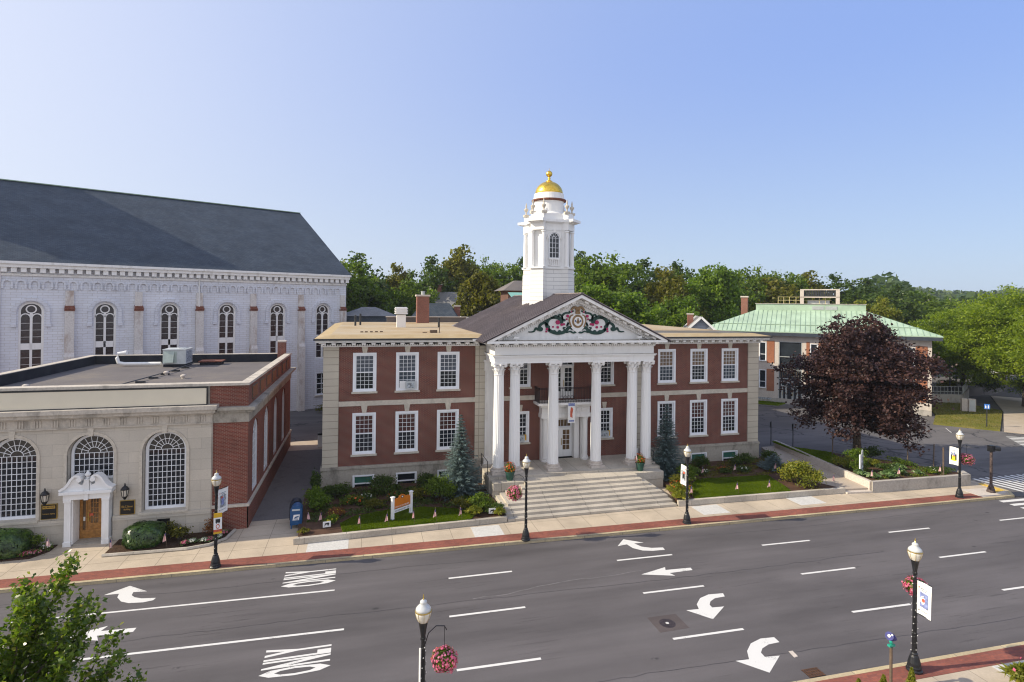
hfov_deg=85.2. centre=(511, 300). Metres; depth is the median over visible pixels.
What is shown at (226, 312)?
window
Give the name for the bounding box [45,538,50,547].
flag
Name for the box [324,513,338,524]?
flowering plant
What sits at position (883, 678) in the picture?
dwarf cedar
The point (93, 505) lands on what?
door
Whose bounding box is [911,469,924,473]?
hosta
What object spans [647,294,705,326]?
tree
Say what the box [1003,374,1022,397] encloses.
shrub
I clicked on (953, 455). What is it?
street banner
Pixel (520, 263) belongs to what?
tree
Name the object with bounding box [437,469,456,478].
window
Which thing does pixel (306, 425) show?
parking lot
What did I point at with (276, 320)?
window
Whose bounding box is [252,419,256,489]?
window
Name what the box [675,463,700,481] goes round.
shrub
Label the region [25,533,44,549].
shrub
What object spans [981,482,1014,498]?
kerb
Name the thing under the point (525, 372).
window
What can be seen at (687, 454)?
street lamp
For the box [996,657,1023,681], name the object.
flowering bush
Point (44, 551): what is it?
garden bed
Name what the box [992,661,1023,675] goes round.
concrete patch
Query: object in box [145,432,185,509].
window
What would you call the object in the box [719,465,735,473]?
flowering plant
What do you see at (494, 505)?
shrub
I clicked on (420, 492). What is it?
flowering plant
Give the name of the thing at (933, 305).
tree
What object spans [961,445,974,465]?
hanging basket
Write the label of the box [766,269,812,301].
tree
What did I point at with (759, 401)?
grass
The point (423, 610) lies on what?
street lamp
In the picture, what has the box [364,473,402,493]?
shrub
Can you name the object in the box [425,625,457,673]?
hanging basket
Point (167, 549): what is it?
bed edging
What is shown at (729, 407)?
window
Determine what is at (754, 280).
tree
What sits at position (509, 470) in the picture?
flower pot
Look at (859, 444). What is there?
stake fence
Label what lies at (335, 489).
shrub
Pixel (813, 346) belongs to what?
window
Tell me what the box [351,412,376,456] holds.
window
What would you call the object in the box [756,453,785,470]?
dwarf spruce
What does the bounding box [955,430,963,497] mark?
street lamp
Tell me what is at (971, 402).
door
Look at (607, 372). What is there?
window
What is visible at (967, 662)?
brick paving
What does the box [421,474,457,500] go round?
shrub
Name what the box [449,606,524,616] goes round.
lane dash
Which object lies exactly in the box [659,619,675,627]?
manhole cover
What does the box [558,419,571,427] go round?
window
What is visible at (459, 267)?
tree
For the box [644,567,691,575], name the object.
straight arrow
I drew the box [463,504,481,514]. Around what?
daylily
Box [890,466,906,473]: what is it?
hosta
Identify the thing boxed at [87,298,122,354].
window
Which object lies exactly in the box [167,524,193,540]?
flowering plant
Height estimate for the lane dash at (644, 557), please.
0.001 m
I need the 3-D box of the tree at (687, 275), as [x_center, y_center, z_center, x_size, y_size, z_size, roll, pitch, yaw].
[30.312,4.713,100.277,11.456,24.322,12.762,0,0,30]
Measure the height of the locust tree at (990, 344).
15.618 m
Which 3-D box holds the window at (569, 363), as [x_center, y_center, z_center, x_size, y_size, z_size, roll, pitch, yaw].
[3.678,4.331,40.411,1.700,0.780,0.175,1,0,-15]
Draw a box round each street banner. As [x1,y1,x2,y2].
[218,486,227,512]
[680,463,685,485]
[916,579,931,620]
[949,446,958,465]
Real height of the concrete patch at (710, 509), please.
0.050 m
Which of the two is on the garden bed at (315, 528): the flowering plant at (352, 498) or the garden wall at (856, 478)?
the flowering plant at (352, 498)
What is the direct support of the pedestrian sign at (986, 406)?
on the lawn at (969, 419)
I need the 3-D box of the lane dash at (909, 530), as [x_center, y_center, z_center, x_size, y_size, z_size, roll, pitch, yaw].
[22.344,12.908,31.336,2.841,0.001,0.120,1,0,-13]
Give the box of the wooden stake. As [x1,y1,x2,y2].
[942,447,943,474]
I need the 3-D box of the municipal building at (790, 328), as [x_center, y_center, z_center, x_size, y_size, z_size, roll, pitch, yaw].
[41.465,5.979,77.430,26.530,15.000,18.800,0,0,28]
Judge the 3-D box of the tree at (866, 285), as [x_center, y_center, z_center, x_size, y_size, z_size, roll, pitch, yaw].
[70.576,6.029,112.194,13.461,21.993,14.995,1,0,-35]
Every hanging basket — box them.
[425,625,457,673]
[506,474,524,501]
[901,575,927,595]
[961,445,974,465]
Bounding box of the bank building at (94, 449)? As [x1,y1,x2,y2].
[0,340,295,546]
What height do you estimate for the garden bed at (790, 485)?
0.330 m
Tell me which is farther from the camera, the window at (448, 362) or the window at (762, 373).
the window at (762, 373)
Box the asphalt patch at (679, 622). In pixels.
[648,614,688,632]
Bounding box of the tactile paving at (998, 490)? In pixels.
[979,483,1004,492]
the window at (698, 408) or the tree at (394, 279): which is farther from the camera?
the tree at (394, 279)
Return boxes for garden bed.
[0,545,56,561]
[104,530,231,553]
[298,478,503,536]
[663,456,836,502]
[833,453,957,480]
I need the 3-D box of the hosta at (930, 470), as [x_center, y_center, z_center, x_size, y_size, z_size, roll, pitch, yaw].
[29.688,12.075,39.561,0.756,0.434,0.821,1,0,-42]
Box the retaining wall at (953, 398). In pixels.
[932,388,968,402]
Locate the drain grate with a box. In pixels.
[801,667,825,677]
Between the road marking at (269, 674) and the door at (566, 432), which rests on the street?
the road marking at (269, 674)
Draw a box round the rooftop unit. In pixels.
[162,347,192,366]
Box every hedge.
[0,527,33,559]
[121,520,167,549]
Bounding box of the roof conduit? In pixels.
[122,363,192,383]
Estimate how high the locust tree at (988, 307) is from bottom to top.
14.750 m
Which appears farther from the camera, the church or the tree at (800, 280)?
the tree at (800, 280)
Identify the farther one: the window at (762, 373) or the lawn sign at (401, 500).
the window at (762, 373)
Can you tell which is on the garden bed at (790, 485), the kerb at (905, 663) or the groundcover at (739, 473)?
the groundcover at (739, 473)
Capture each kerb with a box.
[0,496,1000,592]
[794,641,1023,681]
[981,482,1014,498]
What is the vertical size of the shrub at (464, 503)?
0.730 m
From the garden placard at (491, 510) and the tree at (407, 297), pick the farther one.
the tree at (407, 297)
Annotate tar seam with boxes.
[0,560,484,607]
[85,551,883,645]
[599,616,1023,681]
[693,505,1008,536]
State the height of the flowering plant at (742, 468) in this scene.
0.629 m
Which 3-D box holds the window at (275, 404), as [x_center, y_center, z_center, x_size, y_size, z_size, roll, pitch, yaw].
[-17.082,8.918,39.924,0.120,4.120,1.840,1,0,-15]
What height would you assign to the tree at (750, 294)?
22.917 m
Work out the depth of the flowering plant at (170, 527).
29.01 m
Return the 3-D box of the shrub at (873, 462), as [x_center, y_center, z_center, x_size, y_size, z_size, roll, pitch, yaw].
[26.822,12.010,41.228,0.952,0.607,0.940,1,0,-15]
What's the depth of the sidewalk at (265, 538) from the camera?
29.55 m
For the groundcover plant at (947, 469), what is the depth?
39.98 m
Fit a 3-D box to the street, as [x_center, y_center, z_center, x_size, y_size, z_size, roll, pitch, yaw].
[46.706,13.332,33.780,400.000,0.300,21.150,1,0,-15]
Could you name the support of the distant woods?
on the ground
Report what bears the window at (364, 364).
in the city hall
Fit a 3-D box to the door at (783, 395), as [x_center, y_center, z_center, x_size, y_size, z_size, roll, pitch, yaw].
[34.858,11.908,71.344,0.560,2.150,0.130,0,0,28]
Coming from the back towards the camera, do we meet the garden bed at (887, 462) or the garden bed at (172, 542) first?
the garden bed at (887, 462)
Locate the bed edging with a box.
[101,529,235,556]
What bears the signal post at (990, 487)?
on the concrete patch at (981, 492)
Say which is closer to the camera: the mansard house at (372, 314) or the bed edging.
the bed edging
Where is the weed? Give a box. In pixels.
[296,526,309,532]
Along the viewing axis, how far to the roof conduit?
36.14 m
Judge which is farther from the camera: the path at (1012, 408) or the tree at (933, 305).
the tree at (933, 305)
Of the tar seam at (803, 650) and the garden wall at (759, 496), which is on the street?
the tar seam at (803, 650)
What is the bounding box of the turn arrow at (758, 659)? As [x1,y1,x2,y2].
[737,637,778,672]
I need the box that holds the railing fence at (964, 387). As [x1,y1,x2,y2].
[933,382,967,393]
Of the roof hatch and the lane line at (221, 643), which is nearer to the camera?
the lane line at (221, 643)
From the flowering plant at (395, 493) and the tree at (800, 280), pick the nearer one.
the flowering plant at (395, 493)
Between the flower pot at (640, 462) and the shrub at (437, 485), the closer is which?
the shrub at (437, 485)
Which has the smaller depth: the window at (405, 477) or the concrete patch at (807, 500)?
the concrete patch at (807, 500)
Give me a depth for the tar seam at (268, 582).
24.67 m
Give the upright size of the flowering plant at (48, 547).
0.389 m
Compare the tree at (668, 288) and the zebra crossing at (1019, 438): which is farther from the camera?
the tree at (668, 288)
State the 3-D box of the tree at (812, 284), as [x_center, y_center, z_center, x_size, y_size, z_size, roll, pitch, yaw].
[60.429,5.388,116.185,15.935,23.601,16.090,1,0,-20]
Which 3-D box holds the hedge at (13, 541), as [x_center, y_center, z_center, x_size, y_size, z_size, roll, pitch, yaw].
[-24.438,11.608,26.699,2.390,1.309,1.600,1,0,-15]
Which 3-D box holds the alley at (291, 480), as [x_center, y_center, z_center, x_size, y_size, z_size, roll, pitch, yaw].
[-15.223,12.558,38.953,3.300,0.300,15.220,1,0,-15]
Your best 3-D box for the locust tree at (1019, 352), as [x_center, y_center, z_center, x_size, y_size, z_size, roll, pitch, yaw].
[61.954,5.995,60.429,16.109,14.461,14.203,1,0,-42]
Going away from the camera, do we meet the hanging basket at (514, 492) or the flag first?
the flag
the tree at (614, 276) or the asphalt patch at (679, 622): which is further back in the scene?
the tree at (614, 276)
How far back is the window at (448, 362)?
38.20 m
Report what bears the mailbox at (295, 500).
on the sidewalk at (265, 538)
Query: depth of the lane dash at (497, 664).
19.32 m
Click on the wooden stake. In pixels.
(943, 463)
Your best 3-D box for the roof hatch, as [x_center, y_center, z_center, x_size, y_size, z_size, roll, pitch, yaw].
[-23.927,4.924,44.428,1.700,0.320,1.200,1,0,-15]
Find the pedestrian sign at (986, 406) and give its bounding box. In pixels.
[984,404,989,426]
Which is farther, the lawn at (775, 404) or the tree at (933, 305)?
the tree at (933, 305)
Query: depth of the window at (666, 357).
42.49 m
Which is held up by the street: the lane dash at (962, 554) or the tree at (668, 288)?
the lane dash at (962, 554)
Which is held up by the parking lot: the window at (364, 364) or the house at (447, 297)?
the house at (447, 297)
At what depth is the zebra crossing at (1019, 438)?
53.53 m
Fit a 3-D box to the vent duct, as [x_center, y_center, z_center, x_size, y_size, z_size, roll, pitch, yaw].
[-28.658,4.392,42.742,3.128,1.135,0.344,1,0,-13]
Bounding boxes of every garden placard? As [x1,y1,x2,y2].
[323,521,330,528]
[489,508,495,513]
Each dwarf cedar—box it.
[878,674,886,681]
[906,666,916,681]
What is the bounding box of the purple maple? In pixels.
[770,309,956,458]
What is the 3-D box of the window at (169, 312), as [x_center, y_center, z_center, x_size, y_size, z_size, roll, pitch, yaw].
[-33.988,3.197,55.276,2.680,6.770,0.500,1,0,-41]
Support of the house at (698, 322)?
on the parking lot
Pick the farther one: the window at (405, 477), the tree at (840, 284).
the tree at (840, 284)
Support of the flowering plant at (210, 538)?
on the garden bed at (172, 542)
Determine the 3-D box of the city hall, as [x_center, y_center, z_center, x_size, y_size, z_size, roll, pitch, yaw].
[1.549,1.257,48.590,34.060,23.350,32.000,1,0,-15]
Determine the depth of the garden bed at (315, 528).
32.59 m
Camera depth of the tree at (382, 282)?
98.55 m
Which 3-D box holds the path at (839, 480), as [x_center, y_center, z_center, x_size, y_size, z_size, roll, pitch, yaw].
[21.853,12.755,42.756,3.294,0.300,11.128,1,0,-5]
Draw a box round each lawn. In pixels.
[340,507,474,531]
[690,476,785,497]
[758,402,785,405]
[772,441,833,463]
[932,402,1002,430]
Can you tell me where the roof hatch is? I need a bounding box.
[198,359,225,364]
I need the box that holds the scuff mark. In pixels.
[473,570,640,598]
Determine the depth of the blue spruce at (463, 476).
35.34 m
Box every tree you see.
[0,549,147,681]
[340,255,401,311]
[342,250,394,297]
[382,274,439,315]
[383,262,414,291]
[398,254,458,300]
[424,244,483,291]
[452,269,501,316]
[466,256,506,276]
[480,261,522,286]
[504,257,522,280]
[574,248,595,292]
[574,252,649,309]
[577,281,631,315]
[608,290,670,324]
[626,257,661,298]
[642,266,709,320]
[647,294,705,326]
[654,259,698,289]
[682,262,745,324]
[713,267,767,312]
[732,286,755,313]
[736,264,782,301]
[753,277,807,303]
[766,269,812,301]
[797,270,835,303]
[815,272,869,304]
[830,276,904,323]
[854,300,876,314]
[859,282,929,324]
[869,295,905,323]
[903,288,963,327]
[908,301,999,388]
[933,283,1023,406]
[944,299,1012,380]
[994,314,1023,381]
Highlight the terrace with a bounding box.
[932,373,1016,395]
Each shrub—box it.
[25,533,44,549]
[302,484,333,509]
[309,468,322,491]
[315,402,322,410]
[321,481,353,498]
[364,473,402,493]
[412,471,437,488]
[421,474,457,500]
[450,497,471,508]
[467,491,495,508]
[485,501,504,512]
[668,473,692,485]
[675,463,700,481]
[690,455,711,467]
[728,452,758,465]
[759,448,780,459]
[776,459,829,488]
[831,455,851,466]
[841,447,867,460]
[846,458,870,469]
[863,445,885,457]
[868,459,880,465]
[875,462,896,469]
[884,456,918,466]
[932,379,966,387]
[966,373,1005,392]
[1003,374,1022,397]
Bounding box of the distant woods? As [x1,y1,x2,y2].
[381,271,1023,307]
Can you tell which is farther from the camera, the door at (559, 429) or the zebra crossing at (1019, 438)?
the zebra crossing at (1019, 438)
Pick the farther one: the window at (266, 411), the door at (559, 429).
the door at (559, 429)
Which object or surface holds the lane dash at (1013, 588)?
on the street
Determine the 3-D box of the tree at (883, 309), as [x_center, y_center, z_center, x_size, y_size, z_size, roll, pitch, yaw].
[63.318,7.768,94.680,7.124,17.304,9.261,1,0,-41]
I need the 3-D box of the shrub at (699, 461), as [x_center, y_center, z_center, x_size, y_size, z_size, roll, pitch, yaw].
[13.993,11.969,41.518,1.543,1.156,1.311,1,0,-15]
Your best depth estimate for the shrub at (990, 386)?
75.78 m
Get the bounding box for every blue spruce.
[432,415,488,501]
[651,404,684,480]
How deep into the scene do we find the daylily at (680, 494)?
34.67 m
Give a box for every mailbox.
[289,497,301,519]
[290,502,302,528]
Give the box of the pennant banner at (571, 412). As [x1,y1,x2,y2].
[568,402,574,422]
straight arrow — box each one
[67,626,135,640]
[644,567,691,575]
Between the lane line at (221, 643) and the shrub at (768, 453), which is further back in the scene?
the shrub at (768, 453)
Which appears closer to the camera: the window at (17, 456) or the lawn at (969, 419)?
the window at (17, 456)
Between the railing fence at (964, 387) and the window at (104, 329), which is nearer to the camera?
the window at (104, 329)
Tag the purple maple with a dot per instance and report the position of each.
(863, 385)
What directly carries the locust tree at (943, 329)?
on the terrace
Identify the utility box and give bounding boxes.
[960,398,975,411]
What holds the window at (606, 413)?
in the city hall
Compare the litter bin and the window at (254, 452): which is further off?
the litter bin
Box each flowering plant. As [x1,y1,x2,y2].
[16,548,41,556]
[39,542,53,550]
[166,520,180,537]
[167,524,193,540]
[179,539,189,545]
[187,537,198,542]
[199,536,207,542]
[202,517,228,533]
[207,536,213,541]
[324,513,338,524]
[327,506,345,516]
[339,494,364,504]
[360,491,378,501]
[363,498,388,508]
[386,489,402,499]
[410,487,431,499]
[696,469,713,474]
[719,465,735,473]
[736,465,751,471]
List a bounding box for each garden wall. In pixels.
[293,516,506,544]
[677,487,845,506]
[774,440,871,489]
[871,470,970,492]
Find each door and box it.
[87,498,101,528]
[558,366,562,397]
[558,428,560,456]
[560,427,571,456]
[563,366,573,397]
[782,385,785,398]
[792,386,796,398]
[969,400,974,410]
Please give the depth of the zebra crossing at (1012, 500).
36.15 m
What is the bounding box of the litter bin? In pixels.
[318,432,321,446]
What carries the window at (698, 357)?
in the city hall
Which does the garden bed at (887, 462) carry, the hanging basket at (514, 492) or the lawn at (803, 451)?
the lawn at (803, 451)
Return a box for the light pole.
[949,360,950,390]
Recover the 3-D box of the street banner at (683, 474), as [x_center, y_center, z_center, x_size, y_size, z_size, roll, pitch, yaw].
[9.889,10.027,32.011,0.085,1.175,0.661,1,0,-19]
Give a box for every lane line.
[11,589,334,622]
[26,628,343,666]
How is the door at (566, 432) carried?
in the city hall
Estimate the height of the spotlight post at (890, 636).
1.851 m
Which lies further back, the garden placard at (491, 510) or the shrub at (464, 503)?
the shrub at (464, 503)
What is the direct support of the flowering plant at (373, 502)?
on the garden bed at (315, 528)
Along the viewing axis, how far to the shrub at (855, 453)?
41.45 m
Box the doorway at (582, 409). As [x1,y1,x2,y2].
[533,399,590,461]
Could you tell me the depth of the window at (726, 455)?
43.74 m
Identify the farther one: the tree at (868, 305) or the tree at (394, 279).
the tree at (394, 279)
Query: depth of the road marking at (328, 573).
25.17 m
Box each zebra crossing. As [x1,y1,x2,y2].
[974,474,1023,491]
[1001,498,1023,508]
[1010,437,1023,444]
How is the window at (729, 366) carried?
in the city hall
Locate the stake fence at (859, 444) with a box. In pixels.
[832,431,934,466]
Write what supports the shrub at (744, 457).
on the garden bed at (790, 485)
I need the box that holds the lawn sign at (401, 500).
[390,490,413,519]
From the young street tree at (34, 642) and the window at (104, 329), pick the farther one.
the window at (104, 329)
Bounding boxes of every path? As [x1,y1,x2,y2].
[761,446,867,490]
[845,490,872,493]
[991,396,1023,433]
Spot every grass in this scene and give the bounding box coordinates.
[758,400,783,404]
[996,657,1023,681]
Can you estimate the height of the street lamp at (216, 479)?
4.520 m
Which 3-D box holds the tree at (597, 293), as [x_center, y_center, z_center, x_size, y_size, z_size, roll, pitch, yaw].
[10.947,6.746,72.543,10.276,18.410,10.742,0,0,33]
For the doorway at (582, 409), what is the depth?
39.83 m
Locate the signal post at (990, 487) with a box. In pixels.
[986,445,1000,492]
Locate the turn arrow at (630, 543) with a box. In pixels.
[618,539,664,550]
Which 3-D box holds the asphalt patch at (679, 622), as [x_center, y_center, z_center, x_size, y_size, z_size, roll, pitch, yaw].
[6.151,12.722,21.956,1.270,0.050,1.040,1,0,-15]
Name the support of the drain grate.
on the street
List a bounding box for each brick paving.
[0,493,981,587]
[815,645,1023,681]
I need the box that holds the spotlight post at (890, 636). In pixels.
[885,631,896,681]
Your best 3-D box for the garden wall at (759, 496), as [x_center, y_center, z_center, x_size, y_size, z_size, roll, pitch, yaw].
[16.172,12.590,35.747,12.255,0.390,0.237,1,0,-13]
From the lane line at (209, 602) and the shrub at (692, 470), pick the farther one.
the shrub at (692, 470)
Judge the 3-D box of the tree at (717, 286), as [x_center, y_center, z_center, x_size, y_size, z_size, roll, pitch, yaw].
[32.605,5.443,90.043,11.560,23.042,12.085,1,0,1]
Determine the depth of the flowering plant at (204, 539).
28.31 m
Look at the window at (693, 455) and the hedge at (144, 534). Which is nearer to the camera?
the hedge at (144, 534)
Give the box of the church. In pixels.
[0,179,350,410]
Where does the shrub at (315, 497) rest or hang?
on the garden bed at (315, 528)
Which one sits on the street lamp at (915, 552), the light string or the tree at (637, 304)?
the light string
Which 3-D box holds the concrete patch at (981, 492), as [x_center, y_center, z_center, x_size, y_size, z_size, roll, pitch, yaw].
[32.132,12.926,37.661,2.900,0.050,1.550,1,0,-15]
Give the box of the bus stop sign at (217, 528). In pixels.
[213,512,221,533]
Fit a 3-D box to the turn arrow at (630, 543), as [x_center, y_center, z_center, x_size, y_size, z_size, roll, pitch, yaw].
[6.727,12.732,28.882,2.324,0.001,0.978,1,0,22]
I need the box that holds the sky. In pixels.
[0,0,1023,294]
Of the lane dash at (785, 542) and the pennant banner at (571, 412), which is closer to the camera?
the lane dash at (785, 542)
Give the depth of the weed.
29.08 m
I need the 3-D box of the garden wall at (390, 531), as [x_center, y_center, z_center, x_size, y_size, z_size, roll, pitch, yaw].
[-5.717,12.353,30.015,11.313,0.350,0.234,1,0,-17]
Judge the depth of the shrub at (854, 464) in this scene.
39.72 m
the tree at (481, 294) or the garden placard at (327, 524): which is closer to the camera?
the garden placard at (327, 524)
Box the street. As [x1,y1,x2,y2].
[0,497,1023,681]
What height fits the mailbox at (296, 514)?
1.270 m
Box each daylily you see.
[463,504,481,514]
[494,506,505,514]
[665,480,693,493]
[671,489,689,499]
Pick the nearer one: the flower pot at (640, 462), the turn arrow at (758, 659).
the turn arrow at (758, 659)
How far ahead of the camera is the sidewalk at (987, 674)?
18.73 m
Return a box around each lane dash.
[449,571,511,578]
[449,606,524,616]
[457,657,540,670]
[617,554,671,560]
[643,585,703,593]
[673,628,743,639]
[762,540,809,545]
[801,567,854,574]
[852,603,910,612]
[889,528,929,532]
[940,551,984,557]
[1002,586,1023,590]
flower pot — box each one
[504,461,515,480]
[635,453,645,470]
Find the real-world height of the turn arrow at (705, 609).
0.001 m
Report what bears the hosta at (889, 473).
on the garden bed at (887, 462)
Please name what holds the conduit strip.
attached to the street lamp at (423, 610)
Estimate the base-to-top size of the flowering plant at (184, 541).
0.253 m
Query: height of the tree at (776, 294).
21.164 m
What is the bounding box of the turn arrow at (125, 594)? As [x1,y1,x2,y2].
[106,586,154,602]
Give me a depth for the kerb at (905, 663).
19.40 m
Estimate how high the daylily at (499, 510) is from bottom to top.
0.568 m
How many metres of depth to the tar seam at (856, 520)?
32.67 m
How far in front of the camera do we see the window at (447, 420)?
38.18 m
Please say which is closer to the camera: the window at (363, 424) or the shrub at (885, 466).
the window at (363, 424)
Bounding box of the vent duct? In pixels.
[115,351,161,365]
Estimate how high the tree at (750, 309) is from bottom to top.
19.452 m
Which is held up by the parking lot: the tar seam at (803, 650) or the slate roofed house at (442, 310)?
the slate roofed house at (442, 310)
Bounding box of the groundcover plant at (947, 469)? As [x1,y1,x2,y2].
[921,466,955,472]
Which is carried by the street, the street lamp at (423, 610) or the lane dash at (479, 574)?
the lane dash at (479, 574)
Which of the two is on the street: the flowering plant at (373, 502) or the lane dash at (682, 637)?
the lane dash at (682, 637)
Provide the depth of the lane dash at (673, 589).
24.53 m
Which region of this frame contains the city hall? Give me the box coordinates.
[313,171,772,521]
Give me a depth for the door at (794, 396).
70.81 m
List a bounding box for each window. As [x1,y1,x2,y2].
[0,438,35,519]
[10,297,50,368]
[71,435,113,478]
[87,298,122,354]
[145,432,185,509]
[154,299,185,353]
[213,299,240,353]
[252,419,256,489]
[264,407,267,469]
[265,300,289,352]
[273,397,276,454]
[282,389,283,439]
[311,300,333,357]
[315,372,322,396]
[351,353,376,393]
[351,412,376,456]
[352,474,373,486]
[394,411,418,454]
[395,352,419,392]
[396,471,416,483]
[435,409,458,451]
[436,352,460,390]
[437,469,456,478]
[509,363,531,388]
[520,411,529,444]
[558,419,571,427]
[562,362,573,365]
[601,362,614,385]
[601,408,613,439]
[657,349,676,384]
[657,401,675,438]
[689,349,708,383]
[689,399,707,436]
[691,452,706,460]
[720,348,739,382]
[720,398,738,435]
[722,450,737,460]
[758,369,766,388]
[759,342,766,361]
[810,344,817,354]
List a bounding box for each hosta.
[853,469,867,475]
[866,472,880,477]
[878,469,899,476]
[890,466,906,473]
[891,463,906,468]
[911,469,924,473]
[924,468,936,473]
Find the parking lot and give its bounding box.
[247,387,1023,519]
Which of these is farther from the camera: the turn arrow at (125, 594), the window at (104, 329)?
the window at (104, 329)
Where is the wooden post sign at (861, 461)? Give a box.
[859,450,862,475]
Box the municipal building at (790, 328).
[712,289,942,415]
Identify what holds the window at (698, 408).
in the city hall
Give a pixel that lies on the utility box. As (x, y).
(968, 404)
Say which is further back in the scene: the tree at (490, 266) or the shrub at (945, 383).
the tree at (490, 266)
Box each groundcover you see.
[307,485,493,522]
[665,458,776,483]
[845,455,946,479]
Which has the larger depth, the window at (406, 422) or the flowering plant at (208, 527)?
the window at (406, 422)
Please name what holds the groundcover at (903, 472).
on the garden bed at (887, 462)
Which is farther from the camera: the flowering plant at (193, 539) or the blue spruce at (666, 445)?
the blue spruce at (666, 445)
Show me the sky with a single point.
(855, 139)
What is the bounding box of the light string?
[911,575,917,649]
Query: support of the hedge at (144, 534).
on the garden bed at (172, 542)
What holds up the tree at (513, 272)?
on the ground
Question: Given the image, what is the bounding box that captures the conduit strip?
[419,648,420,681]
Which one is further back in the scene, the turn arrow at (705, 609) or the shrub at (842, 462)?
the shrub at (842, 462)
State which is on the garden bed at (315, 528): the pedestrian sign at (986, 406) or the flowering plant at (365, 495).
the flowering plant at (365, 495)
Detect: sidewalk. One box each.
[0,481,1009,579]
[916,660,1023,681]
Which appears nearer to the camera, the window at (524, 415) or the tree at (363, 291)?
the window at (524, 415)
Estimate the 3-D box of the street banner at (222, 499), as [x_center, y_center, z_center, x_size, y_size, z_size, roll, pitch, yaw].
[-13.636,9.402,26.202,0.085,1.175,0.661,1,0,15]
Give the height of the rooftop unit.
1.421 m
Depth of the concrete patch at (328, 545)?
28.25 m
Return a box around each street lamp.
[209,470,221,568]
[415,594,431,681]
[521,454,530,541]
[682,444,691,524]
[906,539,922,674]
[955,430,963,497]
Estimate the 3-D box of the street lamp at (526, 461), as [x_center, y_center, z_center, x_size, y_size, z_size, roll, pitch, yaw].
[0.743,10.283,29.227,0.490,4.520,0.490,1,0,-15]
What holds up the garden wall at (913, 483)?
on the sidewalk at (265, 538)
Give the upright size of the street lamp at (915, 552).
4.520 m
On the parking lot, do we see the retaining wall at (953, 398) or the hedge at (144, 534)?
the retaining wall at (953, 398)
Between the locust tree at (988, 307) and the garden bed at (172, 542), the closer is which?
the garden bed at (172, 542)
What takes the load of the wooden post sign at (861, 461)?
on the garden bed at (887, 462)
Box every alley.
[247,449,321,521]
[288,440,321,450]
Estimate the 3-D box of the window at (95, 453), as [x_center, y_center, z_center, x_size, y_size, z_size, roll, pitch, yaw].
[-21.582,8.033,28.783,1.980,2.340,0.120,1,0,-15]
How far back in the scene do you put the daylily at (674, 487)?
35.51 m
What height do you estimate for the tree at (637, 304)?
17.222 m
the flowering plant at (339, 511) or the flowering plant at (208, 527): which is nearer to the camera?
the flowering plant at (208, 527)
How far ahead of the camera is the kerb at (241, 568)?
28.45 m
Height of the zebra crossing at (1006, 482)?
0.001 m
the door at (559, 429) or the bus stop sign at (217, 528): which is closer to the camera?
the bus stop sign at (217, 528)
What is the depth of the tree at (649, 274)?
101.13 m
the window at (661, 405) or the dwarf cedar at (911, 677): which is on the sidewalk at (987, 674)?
the dwarf cedar at (911, 677)
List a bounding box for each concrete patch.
[306,539,348,551]
[470,525,504,536]
[692,504,730,514]
[787,496,825,504]
[962,488,1004,496]
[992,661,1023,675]
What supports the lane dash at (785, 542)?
on the street
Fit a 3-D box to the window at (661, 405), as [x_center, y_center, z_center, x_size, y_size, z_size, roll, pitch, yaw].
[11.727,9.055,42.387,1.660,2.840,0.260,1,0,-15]
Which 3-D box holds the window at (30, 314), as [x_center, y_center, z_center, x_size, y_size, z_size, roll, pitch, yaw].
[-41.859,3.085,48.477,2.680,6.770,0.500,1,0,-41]
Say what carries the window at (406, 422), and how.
in the city hall
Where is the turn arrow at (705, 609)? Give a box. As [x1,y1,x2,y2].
[687,593,723,618]
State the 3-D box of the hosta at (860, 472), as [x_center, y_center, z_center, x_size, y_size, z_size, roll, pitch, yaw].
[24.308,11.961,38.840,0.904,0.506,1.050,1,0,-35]
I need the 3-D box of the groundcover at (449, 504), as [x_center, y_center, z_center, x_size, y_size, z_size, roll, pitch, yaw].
[-6.567,12.136,33.891,11.199,0.328,5.542,1,0,-9]
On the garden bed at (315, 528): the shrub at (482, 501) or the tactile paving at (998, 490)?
the shrub at (482, 501)
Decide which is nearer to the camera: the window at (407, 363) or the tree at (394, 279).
the window at (407, 363)
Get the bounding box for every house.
[346,307,396,321]
[412,303,460,316]
[435,284,457,306]
[683,313,715,329]

